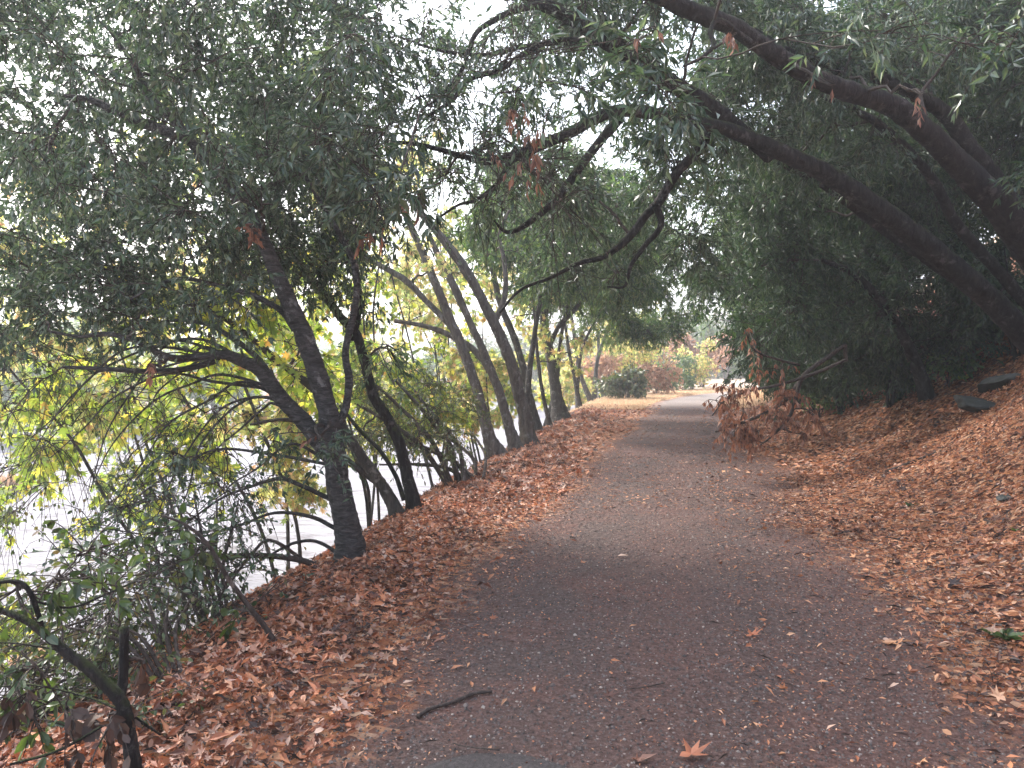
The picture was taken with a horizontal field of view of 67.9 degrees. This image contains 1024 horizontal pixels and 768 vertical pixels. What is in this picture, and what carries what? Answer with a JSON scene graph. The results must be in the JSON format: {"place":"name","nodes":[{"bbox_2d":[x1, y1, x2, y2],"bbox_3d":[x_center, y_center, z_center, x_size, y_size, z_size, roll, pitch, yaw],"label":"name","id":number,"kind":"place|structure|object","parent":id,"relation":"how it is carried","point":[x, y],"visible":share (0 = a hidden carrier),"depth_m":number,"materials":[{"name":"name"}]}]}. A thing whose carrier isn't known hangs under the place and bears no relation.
{"place":"outdoors","nodes":[
{"label":"outdoors","id":0,"kind":"place"},
{"bbox_2d":[0,472,22,492],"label":"grass tuft","id":1,"kind":"object","parent":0,"point":[3,478],"visible":0.24,"depth_m":27.68,"materials":[{"name":"plant"}]},
{"bbox_2d":[3,641,44,667],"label":"grass tuft","id":2,"kind":"object","parent":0,"point":[18,656],"visible":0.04,"depth_m":11.68,"materials":[{"name":"plant"}]},
{"bbox_2d":[0,381,599,725],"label":"river","id":3,"kind":"structure","parent":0,"point":[309,528],"depth_m":23.27,"materials":[{"name":"white liquid"}]},
{"bbox_2d":[0,482,29,510],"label":"maple tree","id":4,"kind":"object","parent":3,"relation":"on","point":[3,500],"visible":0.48,"depth_m":10.15,"materials":[{"name":"yellow plant"}]},
{"bbox_2d":[0,354,97,440],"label":"tree","id":5,"kind":"object","parent":3,"relation":"on","point":[4,387],"visible":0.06,"depth_m":46.65,"materials":[{"name":"green plant"}]},
{"bbox_2d":[0,297,243,558],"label":"maple tree","id":6,"kind":"object","parent":3,"relation":"on","point":[113,470],"visible":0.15,"depth_m":16.21,"materials":[{"name":"green plant"}]},
{"bbox_2d":[90,354,187,430],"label":"tree","id":7,"kind":"object","parent":3,"relation":"on","point":[126,387],"visible":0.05,"depth_m":52.08,"materials":[{"name":"green plant"}]},
{"bbox_2d":[163,331,266,425],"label":"tree","id":8,"kind":"object","parent":3,"relation":"on","point":[212,404],"visible":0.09,"depth_m":57.60,"materials":[{"name":"green plant"}]},
{"bbox_2d":[259,354,317,421],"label":"tree","id":9,"kind":"object","parent":3,"relation":"on","point":[267,394],"visible":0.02,"depth_m":61.83,"materials":[{"name":"green plant"}]},
{"bbox_2d":[339,332,430,400],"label":"tree","id":10,"kind":"object","parent":3,"relation":"on","point":[379,341],"visible":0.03,"depth_m":65.87,"materials":[{"name":"grey plant"}]},
{"bbox_2d":[411,321,502,398],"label":"tree","id":11,"kind":"object","parent":3,"relation":"on","point":[433,365],"visible":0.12,"depth_m":71.47,"materials":[{"name":"green plant"}]},
{"bbox_2d":[503,335,555,399],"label":"tree","id":12,"kind":"object","parent":3,"relation":"on","point":[533,372],"visible":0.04,"depth_m":84.60,"materials":[{"name":"green plant"}]},
{"bbox_2d":[0,0,995,367],"label":"sky","id":13,"kind":"structure","parent":0,"point":[482,7],"materials":[{"name":"white"}]},
{"bbox_2d":[13,237,1023,767],"bbox_3d":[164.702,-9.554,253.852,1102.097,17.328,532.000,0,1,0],"label":"ground","id":14,"kind":"structure","parent":0,"point":[979,719],"depth_m":5.94,"materials":[{"name":"brown plant"}]},
{"bbox_2d":[0,568,44,679],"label":"maple tree","id":15,"kind":"object","parent":14,"relation":"on","point":[3,587],"visible":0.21,"depth_m":6.63,"materials":[{"name":"green plant"}]},
{"bbox_2d":[0,520,160,767],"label":"foreground shrub","id":16,"kind":"object","parent":14,"relation":"on","point":[122,722],"visible":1,"depth_m":2.47,"materials":[{"name":"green plant"}]},
{"bbox_2d":[0,588,213,752],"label":"bank shrub","id":17,"kind":"object","parent":14,"relation":"on","point":[74,687],"visible":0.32,"depth_m":3.42,"materials":[{"name":"green plant"}]},
{"bbox_2d":[0,303,242,634],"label":"maple tree","id":18,"kind":"object","parent":14,"relation":"on","point":[32,401],"visible":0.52,"depth_m":8.57,"materials":[{"name":"green plant"}]},
{"bbox_2d":[0,525,254,708],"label":"bank shrub","id":19,"kind":"object","parent":14,"relation":"on","point":[108,629],"visible":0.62,"depth_m":3.65,"materials":[{"name":"green plant"}]},
{"bbox_2d":[0,0,301,576],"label":"maple tree","id":20,"kind":"object","parent":14,"relation":"on","point":[90,426],"visible":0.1,"depth_m":10.24,"materials":[{"name":"green plant"}]},
{"bbox_2d":[23,447,314,666],"bbox_3d":[-2.090,1.127,4.900,1.538,1.538,2.394,-1,1,-25],"label":"bank shrub","id":21,"kind":"object","parent":14,"relation":"on","point":[224,591],"visible":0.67,"depth_m":4.78,"materials":[{"name":"green plant"}]},
{"bbox_2d":[1,308,355,398],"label":"woods","id":22,"kind":"object","parent":14,"relation":"on","point":[322,345],"visible":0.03,"depth_m":110.08,"materials":[{"name":"green plant"}]},
{"bbox_2d":[0,0,367,632],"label":"evergreen tree","id":23,"kind":"object","parent":14,"relation":"on","point":[149,201],"visible":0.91,"depth_m":5.64,"materials":[{"name":"green plant"}]},
{"bbox_2d":[120,503,276,646],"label":"sapling","id":24,"kind":"object","parent":14,"relation":"on","point":[202,559],"visible":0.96,"depth_m":3.95,"materials":[{"name":"green plant"}]},
{"bbox_2d":[162,533,321,614],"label":"bent sapling","id":25,"kind":"object","parent":14,"relation":"on","point":[299,559],"visible":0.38,"depth_m":5.62,"materials":[{"name":"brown plant"}]},
{"bbox_2d":[104,244,405,518],"bbox_3d":[-2.576,0.147,8.125,2.996,3.047,2.656,0,1,0],"label":"maple tree","id":26,"kind":"object","parent":14,"relation":"on","point":[367,469],"visible":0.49,"depth_m":7.92,"materials":[{"name":"green plant"}]},
{"bbox_2d":[136,47,414,520],"bbox_3d":[-4.304,-1.279,14.124,5.052,10.164,5.199,1,1,31],"label":"maple tree","id":27,"kind":"object","parent":14,"relation":"on","point":[386,294],"visible":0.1,"depth_m":14.59,"materials":[{"name":"green plant"}]},
{"bbox_2d":[192,357,371,530],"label":"maple tree","id":28,"kind":"object","parent":14,"relation":"on","point":[304,497],"visible":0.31,"depth_m":10.45,"materials":[{"name":"yellow plant"}]},
{"bbox_2d":[117,0,455,512],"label":"evergreen tree","id":29,"kind":"object","parent":14,"relation":"on","point":[326,270],"visible":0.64,"depth_m":6.12,"materials":[{"name":"green plant"}]},
{"bbox_2d":[0,403,660,767],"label":"leaf litter","id":30,"kind":"object","parent":14,"relation":"on","point":[347,569],"visible":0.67,"depth_m":4.37,"materials":[{"name":"brown plant"}]},
{"bbox_2d":[265,26,463,484],"bbox_3d":[-3.873,-2.362,18.671,5.529,12.101,5.661,0,1,0],"label":"maple tree","id":31,"kind":"object","parent":14,"relation":"on","point":[428,319],"visible":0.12,"depth_m":18.30,"materials":[{"name":"yellow plant"}]},
{"bbox_2d":[322,355,491,486],"bbox_3d":[-1.432,0.605,10.133,2.171,2.007,2.496,0,1,-15],"label":"riverside shrub","id":32,"kind":"object","parent":14,"relation":"on","point":[446,436],"visible":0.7,"depth_m":9.96,"materials":[{"name":"green plant"}]},
{"bbox_2d":[341,345,473,487],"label":"maple tree","id":33,"kind":"object","parent":14,"relation":"on","point":[450,419],"visible":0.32,"depth_m":14.31,"materials":[{"name":"green plant"}]},
{"bbox_2d":[346,155,507,458],"bbox_3d":[-1.681,-1.486,14.192,3.790,6.065,2.719,1,2,37],"label":"maple tree","id":34,"kind":"object","parent":14,"relation":"on","point":[493,445],"visible":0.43,"depth_m":13.33,"materials":[{"name":"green plant"}]},
{"bbox_2d":[360,181,517,468],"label":"maple tree","id":35,"kind":"object","parent":14,"relation":"on","point":[402,258],"visible":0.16,"depth_m":24.34,"materials":[{"name":"yellow plant"}]},
{"bbox_2d":[367,235,522,451],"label":"maple tree","id":36,"kind":"object","parent":14,"relation":"on","point":[481,354],"visible":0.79,"depth_m":14.11,"materials":[{"name":"green plant"}]},
{"bbox_2d":[421,339,516,462],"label":"maple tree","id":37,"kind":"object","parent":14,"relation":"on","point":[455,358],"visible":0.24,"depth_m":18.77,"materials":[{"name":"green plant"}]},
{"bbox_2d":[410,161,550,445],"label":"maple tree","id":38,"kind":"object","parent":14,"relation":"on","point":[525,424],"visible":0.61,"depth_m":14.34,"materials":[{"name":"green plant"}]},
{"bbox_2d":[456,242,542,431],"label":"maple tree","id":39,"kind":"object","parent":14,"relation":"on","point":[520,360],"visible":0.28,"depth_m":18.90,"materials":[{"name":"plant"}]},
{"bbox_2d":[452,342,565,436],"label":"maple tree","id":40,"kind":"object","parent":14,"relation":"on","point":[509,395],"visible":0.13,"depth_m":24.03,"materials":[{"name":"plant"}]},
{"bbox_2d":[0,340,1023,767],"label":"fallen twigs","id":41,"kind":"object","parent":14,"relation":"on","point":[648,600],"depth_m":4.91,"materials":[{"name":"brown plant"}]},
{"bbox_2d":[27,408,1023,767],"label":"leaf scraps","id":42,"kind":"object","parent":14,"relation":"on","point":[639,606],"visible":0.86,"depth_m":4.49,"materials":[{"name":"brown plant"}]},
{"bbox_2d":[479,266,593,425],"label":"thin tree","id":43,"kind":"object","parent":14,"relation":"on","point":[543,345],"visible":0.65,"depth_m":19.80,"materials":[{"name":"yellow plant"}]},
{"bbox_2d":[503,300,596,408],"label":"thin tree","id":44,"kind":"object","parent":14,"relation":"on","point":[577,396],"visible":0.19,"depth_m":28.42,"materials":[{"name":"grey plant"}]},
{"bbox_2d":[448,127,674,407],"bbox_3d":[1.177,-2.016,17.401,4.836,7.434,5.922,-1,2,-41],"label":"evergreen tree","id":45,"kind":"object","parent":14,"relation":"on","point":[511,259],"visible":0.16,"depth_m":16.78,"materials":[{"name":"green plant"}]},
{"bbox_2d":[531,357,600,411],"bbox_3d":[2.634,0.458,37.878,3.592,3.784,3.692,0,1,12],"label":"shrub","id":46,"kind":"object","parent":14,"relation":"on","point":[565,382],"visible":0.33,"depth_m":37.39,"materials":[{"name":"yellow plant"}]},
{"bbox_2d":[530,313,616,401],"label":"thin tree","id":47,"kind":"object","parent":14,"relation":"on","point":[588,395],"visible":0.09,"depth_m":33.92,"materials":[{"name":"grey plant"}]},
{"bbox_2d":[539,341,621,400],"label":"shrub","id":48,"kind":"object","parent":14,"relation":"on","point":[592,354],"visible":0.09,"depth_m":45.95,"materials":[{"name":"green plant"}]},
{"bbox_2d":[415,303,750,399],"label":"woods","id":49,"kind":"object","parent":14,"relation":"on","point":[494,346],"visible":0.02,"depth_m":106.60,"materials":[{"name":"green plant"}]},
{"bbox_2d":[492,179,681,426],"bbox_3d":[1.777,-2.176,22.069,6.415,7.800,6.009,0,1,0],"label":"evergreen tree","id":50,"kind":"object","parent":14,"relation":"on","point":[638,296],"visible":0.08,"depth_m":21.93,"materials":[{"name":"green plant"}]},
{"bbox_2d":[506,196,678,422],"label":"maple tree","id":51,"kind":"object","parent":14,"relation":"on","point":[559,409],"visible":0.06,"depth_m":21.95,"materials":[{"name":"green plant"}]},
{"bbox_2d":[575,350,624,395],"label":"shrub","id":52,"kind":"object","parent":14,"relation":"on","point":[608,365],"visible":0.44,"depth_m":41.52,"materials":[{"name":"pink plant"}]},
{"bbox_2d":[511,220,717,409],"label":"evergreen tree","id":53,"kind":"object","parent":14,"relation":"on","point":[643,331],"visible":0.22,"depth_m":27.85,"materials":[{"name":"green plant"}]},
{"bbox_2d":[573,310,660,396],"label":"thin tree","id":54,"kind":"object","parent":14,"relation":"on","point":[598,345],"visible":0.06,"depth_m":42.91,"materials":[{"name":"grey plant"}]},
{"bbox_2d":[589,314,649,371],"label":"tree","id":55,"kind":"object","parent":14,"relation":"on","point":[611,345],"visible":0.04,"depth_m":57.52,"materials":[{"name":"green plant"}]},
{"bbox_2d":[593,363,652,398],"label":"shrub","id":56,"kind":"object","parent":14,"relation":"on","point":[621,384],"visible":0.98,"depth_m":35.56,"materials":[{"name":"green plant"}]},
{"bbox_2d":[592,305,668,398],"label":"thin tree","id":57,"kind":"object","parent":14,"relation":"on","point":[596,366],"visible":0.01,"depth_m":37.88,"materials":[{"name":"grey plant"}]},
{"bbox_2d":[594,337,671,371],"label":"shrub","id":58,"kind":"object","parent":14,"relation":"on","point":[633,355],"visible":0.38,"depth_m":43.27,"materials":[{"name":"yellow plant"}]},
{"bbox_2d":[263,0,1023,353],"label":"laurel tree","id":59,"kind":"object","parent":14,"relation":"on","point":[589,34],"visible":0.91,"depth_m":7.03,"materials":[{"name":"green plant"}]},
{"bbox_2d":[632,354,683,394],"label":"shrub","id":60,"kind":"object","parent":14,"relation":"on","point":[661,372],"visible":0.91,"depth_m":41.41,"materials":[{"name":"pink plant"}]},
{"bbox_2d":[301,0,1023,272],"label":"laurel tree","id":61,"kind":"object","parent":14,"relation":"on","point":[767,62],"visible":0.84,"depth_m":7.79,"materials":[{"name":"green plant"}]},
{"bbox_2d":[637,352,700,390],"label":"shrub","id":62,"kind":"object","parent":14,"relation":"on","point":[686,378],"visible":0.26,"depth_m":49.25,"materials":[{"name":"green plant"}]},
{"bbox_2d":[569,387,772,412],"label":"dry grass","id":63,"kind":"structure","parent":14,"relation":"on","point":[643,402],"depth_m":32.56,"materials":[{"name":"plant"}]},
{"bbox_2d":[643,316,699,361],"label":"tree","id":64,"kind":"object","parent":14,"relation":"on","point":[675,345],"visible":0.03,"depth_m":85.23,"materials":[{"name":"green plant"}]},
{"bbox_2d":[655,337,719,388],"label":"shrub","id":65,"kind":"object","parent":14,"relation":"on","point":[703,362],"visible":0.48,"depth_m":51.75,"materials":[{"name":"yellow plant"}]},
{"bbox_2d":[662,325,740,386],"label":"shrub","id":66,"kind":"object","parent":14,"relation":"on","point":[716,354],"visible":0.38,"depth_m":59.13,"materials":[{"name":"pink plant"}]},
{"bbox_2d":[685,317,745,382],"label":"tree","id":67,"kind":"object","parent":14,"relation":"on","point":[710,330],"visible":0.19,"depth_m":73.87,"materials":[{"name":"green plant"}]},
{"bbox_2d":[705,244,764,316],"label":"laurel tree","id":68,"kind":"object","parent":14,"relation":"on","point":[756,304],"visible":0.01,"depth_m":27.72,"materials":[{"name":"green plant"}]},
{"bbox_2d":[697,163,813,322],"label":"laurel tree","id":69,"kind":"object","parent":14,"relation":"on","point":[720,230],"visible":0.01,"depth_m":23.49,"materials":[{"name":"green plant"}]},
{"bbox_2d":[759,404,782,420],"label":"undergrowth plant","id":70,"kind":"object","parent":14,"relation":"on","point":[773,414],"visible":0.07,"depth_m":20.25,"materials":[{"name":"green plant"}]},
{"bbox_2d":[741,323,805,403],"bbox_3d":[7.869,-0.411,21.487,2.710,2.763,2.731,0,1,0],"label":"undergrowth bush","id":71,"kind":"object","parent":14,"relation":"on","point":[777,378],"visible":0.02,"depth_m":21.50,"materials":[{"name":"brown plant"}]},
{"bbox_2d":[702,328,847,462],"bbox_3d":[3.721,0.146,10.443,2.374,1.860,1.556,0,1,0],"label":"dead branch","id":72,"kind":"object","parent":14,"relation":"on","point":[746,436],"visible":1,"depth_m":10.32,"materials":[{"name":"brown plant"}]},
{"bbox_2d":[736,347,825,413],"bbox_3d":[7.204,-0.094,18.453,3.151,2.426,2.092,0,1,-21],"label":"undergrowth bush","id":73,"kind":"object","parent":14,"relation":"on","point":[762,390],"visible":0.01,"depth_m":18.51,"materials":[{"name":"brown plant"}]},
{"bbox_2d":[800,389,835,417],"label":"undergrowth plant","id":74,"kind":"object","parent":14,"relation":"on","point":[826,404],"visible":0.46,"depth_m":17.02,"materials":[{"name":"green plant"}]},
{"bbox_2d":[779,321,863,414],"bbox_3d":[6.605,-0.276,15.783,2.532,2.592,1.892,1,2,42],"label":"undergrowth bush","id":75,"kind":"object","parent":14,"relation":"on","point":[848,400],"visible":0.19,"depth_m":15.64,"materials":[{"name":"green plant"}]},
{"bbox_2d":[678,128,968,373],"bbox_3d":[6.900,-3.119,17.667,6.295,6.896,6.162,0,1,0],"label":"laurel tree","id":76,"kind":"object","parent":14,"relation":"on","point":[714,251],"depth_m":16.96,"materials":[{"name":"green plant"}]},
{"bbox_2d":[674,126,976,333],"bbox_3d":[5.189,-1.968,12.440,5.829,4.861,4.028,0,1,-17],"label":"laurel tree","id":77,"kind":"object","parent":14,"relation":"on","point":[748,248],"visible":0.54,"depth_m":11.48,"materials":[{"name":"green plant"}]},
{"bbox_2d":[683,195,1023,407],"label":"laurel tree","id":78,"kind":"object","parent":14,"relation":"on","point":[888,305],"visible":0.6,"depth_m":11.84,"materials":[{"name":"green plant"}]},
{"bbox_2d":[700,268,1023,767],"bbox_3d":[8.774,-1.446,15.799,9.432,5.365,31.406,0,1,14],"label":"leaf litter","id":79,"kind":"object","parent":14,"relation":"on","point":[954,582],"visible":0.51,"depth_m":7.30,"materials":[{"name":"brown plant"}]},
{"bbox_2d":[884,451,936,472],"bbox_3d":[4.874,0.961,9.290,0.602,0.284,0.068,0,1,8],"label":"stick","id":80,"kind":"object","parent":79,"relation":"on","point":[907,463],"visible":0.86,"depth_m":9.27,"materials":[{"name":"wood"}]},
{"bbox_2d":[721,0,1023,265],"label":"laurel tree","id":81,"kind":"object","parent":14,"relation":"on","point":[957,130],"visible":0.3,"depth_m":11.19,"materials":[{"name":"green plant"}]},
{"bbox_2d":[728,76,1023,347],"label":"laurel tree","id":82,"kind":"object","parent":14,"relation":"on","point":[1020,154],"visible":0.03,"depth_m":13.25,"materials":[{"name":"green plant"}]},
{"bbox_2d":[732,74,1023,311],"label":"laurel tree","id":83,"kind":"object","parent":14,"relation":"on","point":[991,264],"visible":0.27,"depth_m":10.46,"materials":[{"name":"green plant"}]},
{"bbox_2d":[802,304,964,410],"bbox_3d":[6.473,-0.344,13.412,2.612,2.343,2.072,0,1,0],"label":"undergrowth bush","id":84,"kind":"object","parent":14,"relation":"on","point":[905,379],"visible":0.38,"depth_m":13.11,"materials":[{"name":"green plant"}]},
{"bbox_2d":[851,2,1023,152],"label":"laurel tree","id":85,"kind":"object","parent":14,"relation":"on","point":[1008,112],"depth_m":13.91,"materials":[{"name":"green plant"}]},
{"bbox_2d":[912,350,985,387],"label":"undergrowth plant","id":86,"kind":"object","parent":14,"relation":"on","point":[941,365],"visible":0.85,"depth_m":12.04,"materials":[{"name":"green plant"}]},
{"bbox_2d":[911,0,1023,138],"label":"laurel tree","id":87,"kind":"object","parent":14,"relation":"on","point":[979,95],"depth_m":13.24,"materials":[{"name":"green plant"}]},
{"bbox_2d":[923,231,1023,361],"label":"undergrowth bush","id":88,"kind":"object","parent":14,"relation":"on","point":[966,311],"visible":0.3,"depth_m":11.16,"materials":[{"name":"green plant"}]},
{"bbox_2d":[953,395,995,412],"bbox_3d":[6.275,0.303,10.150,0.629,0.208,0.565,11,7,-1],"label":"boulder","id":89,"kind":"object","parent":14,"relation":"on","point":[971,404],"visible":0.73,"depth_m":10.02,"materials":[{"name":"stone"}]},
{"bbox_2d":[936,0,1023,168],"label":"laurel tree","id":90,"kind":"object","parent":14,"relation":"on","point":[1014,10],"visible":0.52,"depth_m":9.68,"materials":[{"name":"green plant"}]},
{"bbox_2d":[977,373,1020,393],"bbox_3d":[6.813,0.007,10.559,0.529,0.288,0.782,5,-11,-9],"label":"boulder","id":91,"kind":"object","parent":14,"relation":"on","point":[992,383],"visible":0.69,"depth_m":10.44,"materials":[{"name":"stone"}]},
{"bbox_2d":[979,627,1023,640],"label":"weed","id":92,"kind":"object","parent":14,"relation":"on","point":[1010,633],"visible":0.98,"depth_m":4.11,"materials":[{"name":"green plant"}]},
{"bbox_2d":[996,494,1010,501],"bbox_3d":[4.370,1.025,6.761,0.114,0.081,0.171,1,2,36],"label":"stone","id":93,"kind":"object","parent":14,"relation":"on","point":[1001,497],"visible":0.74,"depth_m":6.73,"materials":[{"name":"grey stone"}]},
{"bbox_2d":[989,157,1023,219],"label":"laurel tree","id":94,"kind":"object","parent":14,"relation":"on","point":[1019,176],"visible":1,"depth_m":7.33,"materials":[{"name":"green plant"}]},
{"bbox_2d":[151,392,1023,767],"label":"path","id":95,"kind":"structure","parent":0,"point":[682,594],"depth_m":4.05,"materials":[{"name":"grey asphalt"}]},
{"bbox_2d":[416,690,492,718],"bbox_3d":[-0.259,1.423,3.395,0.394,0.027,0.054,-1,2,-36],"label":"stick","id":96,"kind":"object","parent":95,"relation":"on","point":[429,709],"visible":1,"depth_m":3.39,"materials":[{"name":"brown wood"}]},
{"bbox_2d":[452,743,499,750],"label":"twig","id":97,"kind":"object","parent":95,"relation":"on","point":[477,747],"visible":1,"depth_m":2.96,"materials":[{"name":"wood"}]},
{"bbox_2d":[424,753,564,767],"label":"flat slab","id":98,"kind":"structure","parent":95,"relation":"on","point":[486,760],"depth_m":2.88,"materials":[{"name":"stone"}]},
{"bbox_2d":[638,754,654,761],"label":"fallen leaf","id":99,"kind":"object","parent":95,"relation":"on","point":[646,756],"visible":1,"depth_m":2.90,"materials":[{"name":"brown plant"}]},
{"bbox_2d":[628,682,664,688],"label":"twig","id":100,"kind":"object","parent":95,"relation":"on","point":[647,686],"visible":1,"depth_m":3.57,"materials":[{"name":"wood"}]},
{"bbox_2d":[746,629,760,635],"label":"fallen leaf","id":101,"kind":"object","parent":95,"relation":"on","point":[754,632],"visible":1,"depth_m":4.25,"materials":[{"name":"orange plant"}]}
]}

